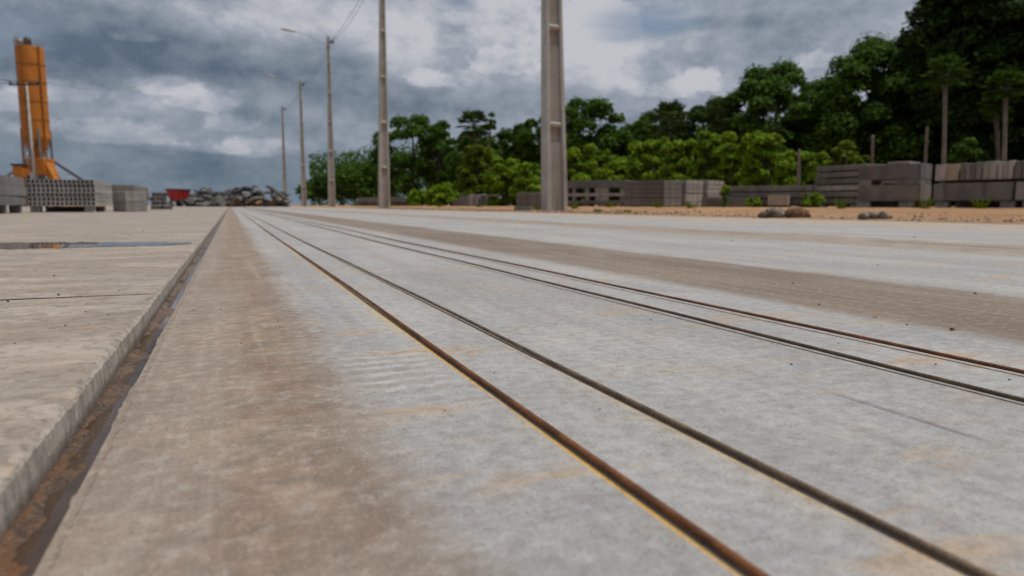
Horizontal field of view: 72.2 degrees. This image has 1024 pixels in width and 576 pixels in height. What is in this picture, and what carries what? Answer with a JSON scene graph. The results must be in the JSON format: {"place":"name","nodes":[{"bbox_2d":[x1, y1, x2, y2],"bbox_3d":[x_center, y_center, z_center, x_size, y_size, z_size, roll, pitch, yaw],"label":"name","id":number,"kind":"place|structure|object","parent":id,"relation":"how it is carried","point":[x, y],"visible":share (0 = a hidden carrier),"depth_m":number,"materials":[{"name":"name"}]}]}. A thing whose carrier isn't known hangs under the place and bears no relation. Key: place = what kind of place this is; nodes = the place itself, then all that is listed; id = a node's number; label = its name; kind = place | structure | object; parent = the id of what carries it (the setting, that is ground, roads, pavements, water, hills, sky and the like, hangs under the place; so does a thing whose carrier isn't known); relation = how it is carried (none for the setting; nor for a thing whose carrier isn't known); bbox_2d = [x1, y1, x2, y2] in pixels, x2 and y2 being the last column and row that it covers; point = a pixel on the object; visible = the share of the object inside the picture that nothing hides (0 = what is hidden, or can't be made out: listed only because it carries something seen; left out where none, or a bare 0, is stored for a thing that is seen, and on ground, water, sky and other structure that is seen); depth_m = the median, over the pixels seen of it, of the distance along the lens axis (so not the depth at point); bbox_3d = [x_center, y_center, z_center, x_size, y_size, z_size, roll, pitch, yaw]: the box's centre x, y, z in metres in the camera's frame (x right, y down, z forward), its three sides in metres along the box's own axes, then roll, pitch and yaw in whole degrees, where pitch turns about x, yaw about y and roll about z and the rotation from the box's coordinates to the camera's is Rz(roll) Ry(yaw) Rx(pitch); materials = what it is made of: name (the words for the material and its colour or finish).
{"place":"outdoors","nodes":[
{"label":"outdoors","id":0,"kind":"place"},
{"bbox_2d":[0,206,228,542],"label":"pavement","id":1,"kind":"structure","parent":0,"point":[56,376],"depth_m":0.69,"materials":[{"name":"concrete"}]},
{"bbox_2d":[0,205,6,213],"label":"support block","id":2,"kind":"object","parent":1,"relation":"on","point":[3,209],"depth_m":8.69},
{"bbox_2d":[0,195,26,204],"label":"concrete sleeper","id":3,"kind":"object","parent":2,"relation":"on","point":[11,200],"visible":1,"depth_m":8.90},
{"bbox_2d":[0,185,26,195],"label":"concrete sleeper","id":4,"kind":"object","parent":3,"relation":"on","point":[12,190],"visible":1,"depth_m":8.94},
{"bbox_2d":[0,175,24,186],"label":"concrete sleeper","id":5,"kind":"object","parent":4,"relation":"on","point":[11,181],"visible":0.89,"depth_m":8.92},
{"bbox_2d":[8,80,39,201],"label":"utility pole","id":6,"kind":"object","parent":1,"relation":"on","point":[32,162],"visible":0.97,"depth_m":59.16,"materials":[{"name":"concrete"}]},
{"bbox_2d":[30,206,42,211],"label":"support block","id":7,"kind":"object","parent":1,"relation":"on","point":[36,208],"depth_m":10.32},
{"bbox_2d":[28,202,112,205],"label":"hollow plank","id":8,"kind":"object","parent":7,"relation":"on","point":[70,203],"visible":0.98,"depth_m":10.47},
{"bbox_2d":[28,197,112,201],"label":"hollow plank","id":9,"kind":"object","parent":8,"relation":"on","point":[66,199],"visible":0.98,"depth_m":10.50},
{"bbox_2d":[27,193,111,197],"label":"hollow plank","id":10,"kind":"object","parent":9,"relation":"on","point":[99,195],"visible":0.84,"depth_m":10.45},
{"bbox_2d":[27,188,111,193],"bbox_3d":[-6.972,-1.534,11.157,0.861,0.062,1.673,-3,7,-22],"label":"hollow plank","id":11,"kind":"object","parent":10,"relation":"on","point":[59,190],"visible":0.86,"depth_m":10.44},
{"bbox_2d":[26,184,111,190],"bbox_3d":[-6.976,-1.598,11.147,0.861,0.062,1.673,-3,7,-22],"label":"hollow plank","id":12,"kind":"object","parent":11,"relation":"on","point":[92,186],"visible":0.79,"depth_m":10.44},
{"bbox_2d":[26,179,111,186],"bbox_3d":[-6.975,-1.663,11.137,0.861,0.062,1.673,-3,7,-21],"label":"hollow plank","id":13,"kind":"object","parent":12,"relation":"on","point":[51,181],"visible":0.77,"depth_m":10.41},
{"bbox_2d":[45,206,105,211],"bbox_3d":[-7.025,-1.273,11.318,0.821,0.088,0.120,-3,7,-21],"label":"bearer block","id":14,"kind":"object","parent":1,"relation":"on","point":[70,208],"depth_m":11.23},
{"bbox_2d":[0,242,187,248],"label":"puddle","id":15,"kind":"object","parent":1,"relation":"on","point":[16,245],"visible":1,"depth_m":1.83,"materials":[{"name":"liquid"}]},
{"bbox_2d":[113,202,146,211],"bbox_3d":[-6.122,-1.304,11.260,0.373,0.157,0.350,4,8,32],"label":"concrete block","id":16,"kind":"object","parent":1,"relation":"on","point":[129,206],"depth_m":11.13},
{"bbox_2d":[112,191,146,201],"bbox_3d":[-6.123,-1.463,11.237,0.373,0.157,0.350,4,8,32],"label":"concrete block","id":17,"kind":"object","parent":16,"relation":"on","point":[125,196],"depth_m":11.12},
{"bbox_2d":[165,189,190,206],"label":"dump trailer","id":18,"kind":"object","parent":1,"relation":"on","point":[178,196],"visible":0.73,"depth_m":57.48,"materials":[{"name":"red paint"}]},
{"bbox_2d":[0,0,924,204],"label":"sky","id":19,"kind":"structure","parent":0,"point":[209,115],"materials":[{"name":"grey"}]},
{"bbox_2d":[7,205,1023,224],"bbox_3d":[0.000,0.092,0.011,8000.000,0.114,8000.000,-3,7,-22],"label":"ground","id":20,"kind":"structure","parent":0,"point":[952,212],"depth_m":8.76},
{"bbox_2d":[13,36,53,177],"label":"cement silo","id":21,"kind":"object","parent":20,"relation":"on","point":[30,62],"visible":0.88,"depth_m":69.93,"materials":[{"name":"orange paint"}]},
{"bbox_2d":[10,158,60,206],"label":"batching machine","id":22,"kind":"object","parent":20,"relation":"on","point":[44,168],"visible":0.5,"depth_m":67.07,"materials":[{"name":"orange paint"}]},
{"bbox_2d":[0,208,228,575],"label":"gutter","id":23,"kind":"object","parent":20,"relation":"on","point":[29,520],"visible":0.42,"depth_m":0.33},
{"bbox_2d":[10,210,227,575],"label":"gutter water","id":24,"kind":"structure","parent":23,"relation":"in","point":[32,550],"depth_m":0.34,"materials":[{"name":"brown liquid"}]},
{"bbox_2d":[281,106,286,199],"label":"concrete pole","id":25,"kind":"object","parent":20,"relation":"on","point":[284,167],"visible":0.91,"depth_m":77.88,"materials":[{"name":"concrete"}]},
{"bbox_2d":[265,75,306,205],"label":"concrete pole","id":26,"kind":"object","parent":20,"relation":"on","point":[303,185],"visible":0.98,"depth_m":62.04,"materials":[{"name":"concrete"}]},
{"bbox_2d":[281,28,335,206],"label":"concrete pole","id":27,"kind":"object","parent":20,"relation":"on","point":[331,190],"visible":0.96,"depth_m":46.05,"materials":[{"name":"concrete"}]},
{"bbox_2d":[294,177,338,205],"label":"broadleaf tree","id":28,"kind":"object","parent":20,"relation":"on","point":[309,193],"visible":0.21,"depth_m":86.62,"materials":[{"name":"green plant"}]},
{"bbox_2d":[308,169,366,205],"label":"broadleaf tree","id":29,"kind":"object","parent":20,"relation":"on","point":[320,190],"visible":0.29,"depth_m":78.08,"materials":[{"name":"green plant"}]},
{"bbox_2d":[335,158,401,199],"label":"broadleaf tree","id":30,"kind":"object","parent":20,"relation":"on","point":[355,180],"visible":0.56,"depth_m":67.72,"materials":[{"name":"green plant"}]},
{"bbox_2d":[378,0,389,207],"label":"concrete pole","id":31,"kind":"object","parent":20,"relation":"on","point":[383,174],"visible":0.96,"depth_m":30.08,"materials":[{"name":"concrete"}]},
{"bbox_2d":[367,113,457,196],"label":"broadleaf tree","id":32,"kind":"object","parent":20,"relation":"on","point":[401,161],"visible":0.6,"depth_m":54.15,"materials":[{"name":"green plant"}]},
{"bbox_2d":[405,189,430,205],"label":"bush","id":33,"kind":"object","parent":20,"relation":"on","point":[415,198],"visible":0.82,"depth_m":41.48,"materials":[{"name":"green plant"}]},
{"bbox_2d":[416,119,458,187],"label":"broadleaf tree","id":34,"kind":"object","parent":20,"relation":"on","point":[439,128],"visible":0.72,"depth_m":53.19,"materials":[{"name":"green plant"}]},
{"bbox_2d":[424,182,459,205],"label":"bush","id":35,"kind":"object","parent":20,"relation":"on","point":[442,194],"visible":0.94,"depth_m":36.50,"materials":[{"name":"green plant"}]},
{"bbox_2d":[454,109,488,175],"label":"palm tree","id":36,"kind":"object","parent":20,"relation":"on","point":[470,116],"visible":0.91,"depth_m":48.97,"materials":[{"name":"green plant"}]},
{"bbox_2d":[442,135,507,195],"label":"broadleaf tree","id":37,"kind":"object","parent":20,"relation":"on","point":[452,163],"visible":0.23,"depth_m":50.78,"materials":[{"name":"green plant"}]},
{"bbox_2d":[452,144,499,198],"bbox_3d":[-1.709,-5.416,33.794,2.440,3.014,2.100,-3,7,-22],"label":"bush","id":38,"kind":"object","parent":20,"relation":"on","point":[474,163],"visible":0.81,"depth_m":33.42,"materials":[{"name":"green plant"}]},
{"bbox_2d":[473,112,496,194],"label":"broadleaf tree","id":39,"kind":"object","parent":20,"relation":"on","point":[490,126],"visible":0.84,"depth_m":46.31,"materials":[{"name":"green plant"}]},
{"bbox_2d":[482,156,524,205],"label":"bush","id":40,"kind":"object","parent":20,"relation":"on","point":[499,177],"visible":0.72,"depth_m":31.53,"materials":[{"name":"green plant"}]},
{"bbox_2d":[489,123,537,205],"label":"broadleaf tree","id":41,"kind":"object","parent":20,"relation":"on","point":[509,135],"visible":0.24,"depth_m":46.99,"materials":[{"name":"green plant"}]},
{"bbox_2d":[508,162,540,199],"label":"bush","id":42,"kind":"object","parent":20,"relation":"on","point":[526,180],"visible":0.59,"depth_m":30.42,"materials":[{"name":"green plant"}]},
{"bbox_2d":[515,116,540,174],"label":"broadleaf tree","id":43,"kind":"object","parent":20,"relation":"on","point":[528,150],"visible":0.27,"depth_m":45.21,"materials":[{"name":"green plant"}]},
{"bbox_2d":[541,0,567,210],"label":"concrete pole","id":44,"kind":"object","parent":20,"relation":"on","point":[553,168],"visible":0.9,"depth_m":14.18,"materials":[{"name":"grey concrete"}]},
{"bbox_2d":[566,143,600,205],"bbox_3d":[3.014,-4.605,28.764,2.133,2.620,1.789,-3,7,-22],"label":"bush","id":45,"kind":"object","parent":20,"relation":"on","point":[588,164],"visible":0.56,"depth_m":28.50,"materials":[{"name":"green plant"}]},
{"bbox_2d":[565,96,634,191],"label":"broadleaf tree","id":46,"kind":"object","parent":20,"relation":"on","point":[610,137],"visible":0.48,"depth_m":41.29,"materials":[{"name":"green plant"}]},
{"bbox_2d":[595,148,628,205],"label":"bush","id":47,"kind":"object","parent":20,"relation":"on","point":[614,168],"visible":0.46,"depth_m":27.54,"materials":[{"name":"green plant"}]},
{"bbox_2d":[624,136,676,180],"bbox_3d":[5.239,-4.432,26.866,2.107,2.683,1.876,-3,7,-22],"label":"bush","id":48,"kind":"object","parent":20,"relation":"on","point":[640,156],"visible":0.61,"depth_m":26.51,"materials":[{"name":"green plant"}]},
{"bbox_2d":[625,110,696,173],"bbox_3d":[8.461,-7.576,40.699,3.900,5.724,4.089,6,9,42],"label":"broadleaf tree","id":49,"kind":"object","parent":20,"relation":"on","point":[642,127],"visible":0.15,"depth_m":39.91,"materials":[{"name":"green plant"}]},
{"bbox_2d":[308,107,1023,205],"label":"undergrowth","id":50,"kind":"object","parent":20,"relation":"on","point":[314,168],"visible":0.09,"depth_m":101.65,"materials":[{"name":"green plant"}]},
{"bbox_2d":[646,99,691,153],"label":"palm tree","id":51,"kind":"object","parent":20,"relation":"on","point":[662,130],"visible":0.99,"depth_m":37.08,"materials":[{"name":"green plant"}]},
{"bbox_2d":[659,139,697,180],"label":"bush","id":52,"kind":"object","parent":20,"relation":"on","point":[681,156],"visible":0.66,"depth_m":25.50,"materials":[{"name":"green plant"}]},
{"bbox_2d":[676,95,731,189],"bbox_3d":[10.848,-7.526,38.694,4.537,6.094,3.904,-3,7,-22],"label":"broadleaf tree","id":53,"kind":"object","parent":20,"relation":"on","point":[695,113],"visible":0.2,"depth_m":38.21,"materials":[{"name":"green plant"}]},
{"bbox_2d":[685,130,724,180],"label":"bush","id":54,"kind":"object","parent":20,"relation":"on","point":[708,144],"visible":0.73,"depth_m":24.51,"materials":[{"name":"green plant"}]},
{"bbox_2d":[700,97,745,132],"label":"palm tree","id":55,"kind":"object","parent":20,"relation":"on","point":[718,105],"visible":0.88,"depth_m":35.17,"materials":[{"name":"green plant"}]},
{"bbox_2d":[701,198,753,206],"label":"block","id":56,"kind":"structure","parent":20,"relation":"on","point":[714,202],"depth_m":16.33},
{"bbox_2d":[713,131,752,197],"bbox_3d":[7.567,-4.021,23.854,1.529,2.585,1.387,-3,7,-22],"label":"bush","id":57,"kind":"object","parent":20,"relation":"on","point":[732,156],"visible":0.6,"depth_m":23.63,"materials":[{"name":"green plant"}]},
{"bbox_2d":[738,130,785,205],"bbox_3d":[7.815,-3.700,21.887,1.496,2.444,1.178,-1,7,-11],"label":"bush","id":58,"kind":"object","parent":20,"relation":"on","point":[758,170],"visible":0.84,"depth_m":21.62,"materials":[{"name":"green plant"}]},
{"bbox_2d":[712,57,823,198],"bbox_3d":[13.597,-7.906,35.743,7.035,7.543,6.325,-3,7,-22],"label":"broadleaf tree","id":59,"kind":"object","parent":20,"relation":"on","point":[762,91],"visible":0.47,"depth_m":34.25,"materials":[{"name":"green plant"}]},
{"bbox_2d":[766,150,807,205],"bbox_3d":[8.068,-3.147,20.425,1.256,1.739,1.344,3,7,22],"label":"bush","id":60,"kind":"object","parent":20,"relation":"on","point":[785,173],"visible":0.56,"depth_m":20.14,"materials":[{"name":"green plant"}]},
{"bbox_2d":[800,192,825,207],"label":"bush","id":61,"kind":"object","parent":20,"relation":"on","point":[815,197],"visible":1,"depth_m":14.47,"materials":[{"name":"green plant"}]},
{"bbox_2d":[799,151,833,206],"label":"bush","id":62,"kind":"object","parent":20,"relation":"on","point":[810,171],"visible":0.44,"depth_m":19.84,"materials":[{"name":"green plant"}]},
{"bbox_2d":[780,76,864,204],"bbox_3d":[16.293,-7.631,36.578,4.766,6.801,4.253,-3,7,-22],"label":"broadleaf tree","id":63,"kind":"object","parent":20,"relation":"on","point":[793,145],"visible":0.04,"depth_m":36.50,"materials":[{"name":"green plant"}]},
{"bbox_2d":[830,140,869,204],"bbox_3d":[9.545,-3.216,19.948,1.355,1.881,1.046,-3,7,-22],"label":"bush","id":64,"kind":"object","parent":20,"relation":"on","point":[846,157],"visible":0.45,"depth_m":19.70,"materials":[{"name":"green plant"}]},
{"bbox_2d":[857,201,872,207],"bbox_3d":[6.724,-1.591,13.392,0.130,0.133,0.240,-6,9,-42],"label":"support block","id":65,"kind":"object","parent":20,"relation":"on","point":[864,204],"depth_m":13.33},
{"bbox_2d":[858,184,931,200],"bbox_3d":[7.166,-1.780,13.171,0.574,0.295,1.082,-6,9,-42],"label":"concrete sleeper","id":66,"kind":"object","parent":65,"relation":"on","point":[912,192],"visible":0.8,"depth_m":12.91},
{"bbox_2d":[896,179,930,184],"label":"spacer plank","id":67,"kind":"object","parent":66,"relation":"on","point":[912,181],"visible":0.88,"depth_m":12.73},
{"bbox_2d":[858,163,932,180],"bbox_3d":[7.160,-2.159,13.135,0.574,0.279,1.082,-6,9,-41],"label":"concrete sleeper","id":68,"kind":"object","parent":67,"relation":"on","point":[891,172],"visible":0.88,"depth_m":12.88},
{"bbox_2d":[797,31,964,184],"bbox_3d":[17.324,-7.739,32.403,8.874,8.001,7.736,-3,7,-22],"label":"broadleaf tree","id":69,"kind":"object","parent":20,"relation":"on","point":[845,113],"visible":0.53,"depth_m":30.78,"materials":[{"name":"green plant"}]},
{"bbox_2d":[872,201,925,207],"bbox_3d":[7.229,-1.572,13.248,0.120,0.130,1.042,-6,9,-41],"label":"bearer block","id":70,"kind":"object","parent":20,"relation":"on","point":[885,204],"depth_m":13.28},
{"bbox_2d":[882,68,971,191],"bbox_3d":[18.853,-6.919,30.661,5.260,6.770,5.042,-3,7,-22],"label":"broadleaf tree","id":71,"kind":"object","parent":20,"relation":"on","point":[904,116],"visible":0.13,"depth_m":30.01,"materials":[{"name":"green plant"}]},
{"bbox_2d":[935,201,951,207],"bbox_3d":[7.096,-1.366,11.556,0.130,0.116,0.200,-5,8,-36],"label":"support block","id":72,"kind":"object","parent":20,"relation":"on","point":[942,204],"depth_m":11.50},
{"bbox_2d":[933,183,945,200],"bbox_3d":[7.606,-1.619,11.932,1.500,0.283,0.187,-5,8,-35],"label":"concrete block","id":73,"kind":"object","parent":72,"relation":"on","point":[939,192],"depth_m":11.49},
{"bbox_2d":[919,51,972,183],"bbox_3d":[11.175,-4.095,18.269,1.246,4.031,1.236,-3,7,-22],"label":"palm tree","id":74,"kind":"object","parent":20,"relation":"on","point":[947,62],"visible":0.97,"depth_m":18.07,"materials":[{"name":"green plant"}]},
{"bbox_2d":[887,0,1023,201],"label":"broadleaf tree","id":75,"kind":"object","parent":20,"relation":"on","point":[943,27],"visible":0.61,"depth_m":23.50,"materials":[{"name":"green plant"}]},
{"bbox_2d":[946,137,983,201],"bbox_3d":[12.085,-3.096,18.847,1.134,1.898,0.846,-3,7,-22],"label":"bush","id":76,"kind":"object","parent":20,"relation":"on","point":[964,151],"visible":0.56,"depth_m":18.73,"materials":[{"name":"green plant"}]},
{"bbox_2d":[942,0,1023,161],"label":"broadleaf tree","id":77,"kind":"object","parent":20,"relation":"on","point":[1008,15],"visible":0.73,"depth_m":22.34,"materials":[{"name":"green plant"}]},
{"bbox_2d":[955,202,1022,207],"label":"bearer block","id":78,"kind":"object","parent":20,"relation":"on","point":[971,205],"depth_m":11.83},
{"bbox_2d":[977,89,1013,201],"bbox_3d":[12.456,-3.618,18.221,0.890,3.101,0.868,-3,7,-22],"label":"palm tree","id":79,"kind":"object","parent":20,"relation":"on","point":[996,108],"visible":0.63,"depth_m":18.12,"materials":[{"name":"green plant"}]},
{"bbox_2d":[979,66,1023,201],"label":"palm tree","id":80,"kind":"object","parent":20,"relation":"on","point":[1012,76],"visible":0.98,"depth_m":17.58,"materials":[{"name":"green plant"}]},
{"bbox_2d":[1000,201,1017,207],"bbox_3d":[7.645,-1.278,10.804,0.130,0.116,0.200,-5,8,-36],"label":"support block","id":81,"kind":"object","parent":20,"relation":"on","point":[1008,204],"depth_m":10.75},
{"bbox_2d":[945,182,1023,200],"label":"concrete sleeper","id":82,"kind":"object","parent":81,"relation":"on","point":[1000,191],"visible":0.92,"depth_m":11.00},
{"bbox_2d":[943,179,1023,182],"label":"spacer plank","id":83,"kind":"object","parent":82,"relation":"on","point":[1006,180],"visible":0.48,"depth_m":11.19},
{"bbox_2d":[946,164,966,180],"bbox_3d":[7.711,-1.921,11.765,1.481,0.260,0.170,-5,8,-36],"label":"upright panel","id":84,"kind":"object","parent":83,"relation":"on","point":[953,172],"visible":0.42,"depth_m":11.33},
{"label":"support block","id":85,"kind":"object","parent":20,"relation":"on","visible":0},
{"bbox_2d":[815,198,857,203],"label":"concrete plank","id":86,"kind":"object","parent":85,"relation":"on","point":[850,200],"visible":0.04,"depth_m":15.10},
{"bbox_2d":[818,191,857,197],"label":"concrete plank","id":87,"kind":"object","parent":86,"relation":"on","point":[853,194],"visible":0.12,"depth_m":15.11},
{"bbox_2d":[814,185,858,190],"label":"concrete plank","id":88,"kind":"object","parent":87,"relation":"on","point":[838,188],"visible":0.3,"depth_m":15.20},
{"bbox_2d":[815,178,895,184],"bbox_3d":[7.763,-2.333,15.417,1.600,0.111,1.304,-3,7,-22],"label":"concrete plank","id":89,"kind":"object","parent":88,"relation":"on","point":[848,181],"visible":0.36,"depth_m":15.15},
{"bbox_2d":[816,171,858,178],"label":"concrete plank","id":90,"kind":"object","parent":89,"relation":"on","point":[841,175],"visible":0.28,"depth_m":15.24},
{"bbox_2d":[817,164,887,171],"bbox_3d":[7.797,-2.614,15.400,1.600,0.111,1.304,-3,7,-22],"label":"concrete plank","id":91,"kind":"object","parent":90,"relation":"on","point":[845,168],"visible":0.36,"depth_m":15.08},
{"bbox_2d":[33,207,1023,575],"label":"pavement","id":92,"kind":"structure","parent":0,"point":[327,425],"depth_m":0.42,"materials":[{"name":"concrete"}]},
{"bbox_2d":[233,207,769,575],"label":"steel wire","id":93,"kind":"object","parent":92,"relation":"on","point":[728,553],"visible":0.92,"depth_m":0.32,"materials":[{"name":"metal"}]},
{"bbox_2d":[251,215,997,575],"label":"steel wire","id":94,"kind":"object","parent":92,"relation":"on","point":[919,543],"visible":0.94,"depth_m":0.32,"materials":[{"name":"metal"}]},
{"bbox_2d":[243,208,1023,402],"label":"steel wire","id":95,"kind":"object","parent":92,"relation":"on","point":[957,383],"visible":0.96,"depth_m":0.60,"materials":[{"name":"metal"}]},
{"bbox_2d":[245,208,1023,373],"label":"steel wire","id":96,"kind":"object","parent":92,"relation":"on","point":[993,365],"visible":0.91,"depth_m":0.70,"materials":[{"name":"metal"}]},
{"bbox_2d":[596,188,613,192],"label":"spacer block","id":97,"kind":"object","parent":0,"point":[604,190],"depth_m":22.86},
{"bbox_2d":[567,180,630,188],"bbox_3d":[3.094,-3.472,23.616,2.040,0.236,1.600,4,8,30],"label":"precast plank","id":98,"kind":"object","parent":97,"relation":"on","point":[614,184],"visible":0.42,"depth_m":22.89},
{"bbox_2d":[625,206,678,206],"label":"support block","id":99,"kind":"structure","parent":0,"point":[651,206],"depth_m":18.45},
{"bbox_2d":[624,202,680,205],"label":"precast plank","id":100,"kind":"object","parent":99,"relation":"on","point":[650,204],"visible":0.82,"depth_m":18.40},
{"bbox_2d":[624,198,680,201],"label":"precast plank","id":101,"kind":"object","parent":100,"relation":"on","point":[652,199],"visible":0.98,"depth_m":18.37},
{"bbox_2d":[624,193,680,197],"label":"precast plank","id":102,"kind":"object","parent":101,"relation":"on","point":[655,195],"visible":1,"depth_m":18.38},
{"bbox_2d":[624,189,680,193],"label":"precast plank","id":103,"kind":"object","parent":102,"relation":"on","point":[640,191],"visible":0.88,"depth_m":18.33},
{"bbox_2d":[624,185,680,188],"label":"precast plank","id":104,"kind":"object","parent":103,"relation":"on","point":[652,186],"visible":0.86,"depth_m":18.30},
{"bbox_2d":[624,180,680,184],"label":"precast plank","id":105,"kind":"object","parent":104,"relation":"on","point":[659,182],"visible":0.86,"depth_m":18.28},
{"bbox_2d":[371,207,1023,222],"bbox_3d":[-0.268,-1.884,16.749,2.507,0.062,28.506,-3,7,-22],"label":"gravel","id":106,"kind":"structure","parent":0,"point":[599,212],"depth_m":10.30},
{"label":"support block","id":107,"kind":"object","parent":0,"visible":0},
{"bbox_2d":[760,199,810,203],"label":"concrete plank","id":108,"kind":"object","parent":107,"relation":"on","point":[792,201],"visible":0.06,"depth_m":15.85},
{"bbox_2d":[729,192,813,197],"bbox_3d":[6.273,-2.192,16.623,1.847,0.117,1.400,4,8,32],"label":"concrete plank","id":109,"kind":"object","parent":108,"relation":"on","point":[767,194],"visible":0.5,"depth_m":16.07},
{"bbox_2d":[728,185,822,191],"bbox_3d":[6.256,-2.344,16.650,1.847,0.117,1.400,4,8,33],"label":"concrete plank","id":110,"kind":"object","parent":109,"relation":"on","point":[806,188],"visible":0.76,"depth_m":16.12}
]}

